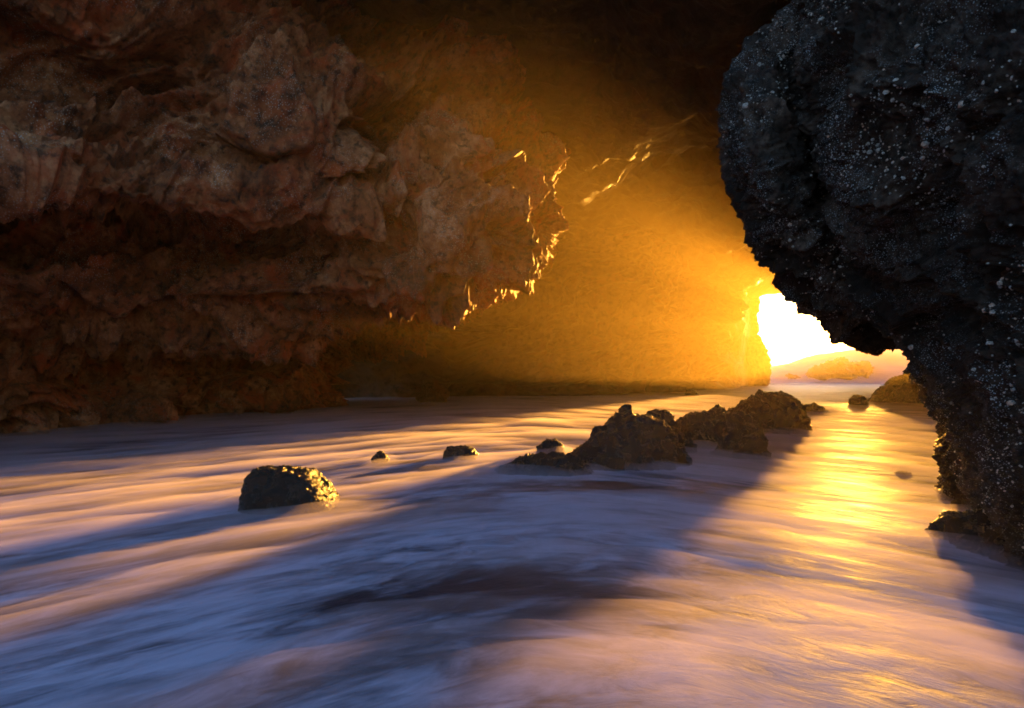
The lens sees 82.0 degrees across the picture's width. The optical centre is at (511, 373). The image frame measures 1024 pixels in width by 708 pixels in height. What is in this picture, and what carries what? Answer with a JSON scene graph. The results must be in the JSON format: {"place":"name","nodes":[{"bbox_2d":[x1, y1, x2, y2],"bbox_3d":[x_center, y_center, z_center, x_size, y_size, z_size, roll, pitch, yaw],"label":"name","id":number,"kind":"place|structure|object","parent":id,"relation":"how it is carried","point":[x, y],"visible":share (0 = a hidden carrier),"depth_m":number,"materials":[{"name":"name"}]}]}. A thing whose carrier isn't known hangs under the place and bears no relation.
{"place":"outdoors","nodes":[
{"label":"outdoors","id":0,"kind":"place"},
{"bbox_2d":[0,0,570,435],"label":"cave wall","id":1,"kind":"structure","parent":0,"point":[219,208],"depth_m":10.77,"materials":[{"name":"brown stone"}]},
{"bbox_2d":[0,382,1023,707],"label":"water","id":2,"kind":"structure","parent":0,"point":[818,566],"depth_m":3.58,"materials":[{"name":"blue liquid"}]},
{"bbox_2d":[52,388,110,430],"bbox_3d":[-9.850,1.044,13.005,1.819,1.618,1.768,0,0,-22],"label":"boulder","id":3,"kind":"object","parent":2,"relation":"in","point":[92,414],"visible":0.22,"depth_m":12.64,"materials":[{"name":"brown stone"}]},
{"bbox_2d":[106,388,178,427],"bbox_3d":[-8.891,1.081,13.946,1.696,1.508,1.596,0,0,0],"label":"boulder","id":4,"kind":"object","parent":2,"relation":"in","point":[129,407],"visible":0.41,"depth_m":13.46,"materials":[{"name":"brown stone"}]},
{"bbox_2d":[237,465,339,514],"bbox_3d":[-1.990,1.269,5.389,0.920,0.867,0.783,0,0,0],"label":"boulder","id":5,"kind":"object","parent":2,"relation":"in","point":[272,489],"visible":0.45,"depth_m":5.09,"materials":[{"name":"black stone"}]},
{"bbox_2d":[371,450,388,462],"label":"boulder","id":6,"kind":"object","parent":2,"relation":"in","point":[379,456],"visible":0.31,"depth_m":7.94,"materials":[{"name":"stone"}]},
{"bbox_2d":[415,378,449,402],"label":"boulder","id":7,"kind":"object","parent":2,"relation":"in","point":[434,390],"visible":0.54,"depth_m":24.37,"materials":[{"name":"brown stone"}]},
{"bbox_2d":[442,445,477,460],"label":"boulder","id":8,"kind":"object","parent":2,"relation":"in","point":[460,452],"visible":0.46,"depth_m":8.25,"materials":[{"name":"stone"}]},
{"bbox_2d":[494,451,593,475],"bbox_3d":[0.396,1.358,7.226,1.255,0.813,0.805,0,0,0],"label":"boulder","id":9,"kind":"object","parent":2,"relation":"in","point":[553,463],"visible":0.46,"depth_m":7.03,"materials":[{"name":"brown stone"}]},
{"bbox_2d":[536,438,565,454],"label":"boulder","id":10,"kind":"object","parent":2,"relation":"in","point":[547,446],"visible":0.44,"depth_m":8.49,"materials":[{"name":"grey stone"}]},
{"bbox_2d":[618,404,639,415],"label":"boulder","id":11,"kind":"object","parent":2,"relation":"in","point":[624,408],"visible":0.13,"depth_m":8.80,"materials":[{"name":"brown stone"}]},
{"bbox_2d":[572,412,692,470],"bbox_3d":[1.529,1.211,7.987,1.877,1.403,1.561,0,0,0],"label":"boulder","id":12,"kind":"object","parent":2,"relation":"in","point":[624,441],"visible":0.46,"depth_m":7.42,"materials":[{"name":"brown stone"}]},
{"bbox_2d":[646,409,697,453],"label":"boulder","id":13,"kind":"object","parent":2,"relation":"in","point":[666,417],"visible":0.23,"depth_m":8.98,"materials":[{"name":"brown stone"}]},
{"bbox_2d":[684,388,698,394],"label":"boulder","id":14,"kind":"object","parent":2,"relation":"in","point":[689,391],"visible":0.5,"depth_m":32.97,"materials":[{"name":"brown stone"}]},
{"bbox_2d":[676,409,726,449],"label":"boulder","id":15,"kind":"object","parent":2,"relation":"in","point":[702,430],"visible":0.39,"depth_m":9.51,"materials":[{"name":"brown stone"}]},
{"bbox_2d":[711,404,727,413],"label":"boulder","id":16,"kind":"object","parent":2,"relation":"in","point":[718,406],"visible":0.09,"depth_m":10.93,"materials":[{"name":"brown stone"}]},
{"bbox_2d":[709,410,771,459],"bbox_3d":[3.296,1.171,8.749,0.996,1.252,1.088,0,0,0],"label":"boulder","id":17,"kind":"object","parent":2,"relation":"in","point":[742,436],"visible":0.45,"depth_m":8.51,"materials":[{"name":"brown stone"}]},
{"bbox_2d":[746,334,771,385],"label":"sea stack","id":18,"kind":"object","parent":2,"relation":"in","point":[758,358],"visible":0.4,"depth_m":60.31,"materials":[{"name":"yellow stone"}]},
{"bbox_2d":[727,389,812,434],"bbox_3d":[5.384,1.122,12.922,1.874,1.604,2.400,0,0,0],"label":"boulder","id":19,"kind":"object","parent":2,"relation":"in","point":[779,412],"visible":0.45,"depth_m":11.94,"materials":[{"name":"brown stone"}]},
{"bbox_2d":[804,402,829,412],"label":"boulder","id":20,"kind":"object","parent":2,"relation":"in","point":[813,407],"visible":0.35,"depth_m":18.21,"materials":[{"name":"brown stone"}]},
{"bbox_2d":[785,356,873,379],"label":"reef","id":21,"kind":"object","parent":2,"relation":"in","point":[843,367],"visible":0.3,"depth_m":74.22},
{"bbox_2d":[770,349,909,383],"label":"wave","id":22,"kind":"object","parent":2,"relation":"on","point":[887,364],"visible":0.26,"depth_m":76.91,"materials":[{"name":"white liquid"}]},
{"bbox_2d":[848,395,868,404],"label":"boulder","id":23,"kind":"object","parent":2,"relation":"in","point":[858,400],"visible":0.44,"depth_m":23.05,"materials":[{"name":"brown stone"}]},
{"bbox_2d":[714,0,1023,570],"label":"rock pillar","id":24,"kind":"object","parent":2,"relation":"in","point":[871,157],"visible":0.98,"depth_m":4.36,"materials":[{"name":"black stone"}]},
{"bbox_2d":[867,373,920,402],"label":"boulder","id":25,"kind":"object","parent":2,"relation":"in","point":[898,389],"visible":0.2,"depth_m":24.96,"materials":[{"name":"brown stone"}]},
{"bbox_2d":[894,471,911,473],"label":"boulder","id":26,"kind":"object","parent":2,"relation":"in","point":[901,472],"visible":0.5,"depth_m":7.12,"materials":[{"name":"brown stone"}]},
{"bbox_2d":[925,509,1007,563],"bbox_3d":[3.479,1.334,4.107,0.880,0.856,1.094,0,0,0],"label":"boulder","id":27,"kind":"object","parent":2,"relation":"in","point":[970,531],"visible":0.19,"depth_m":4.07,"materials":[{"name":"black stone"}]},
{"bbox_2d":[333,216,760,398],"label":"cave wall","id":28,"kind":"structure","parent":0,"point":[625,309],"depth_m":33.02,"materials":[{"name":"brown stone"}]},
{"bbox_2d":[356,0,789,298],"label":"cave ceiling","id":29,"kind":"structure","parent":0,"point":[624,95],"depth_m":13.47,"materials":[{"name":"brown stone"}]},
{"bbox_2d":[757,293,854,365],"label":"sky","id":30,"kind":"structure","parent":0,"point":[789,336],"materials":[{"name":"white"}]}
]}

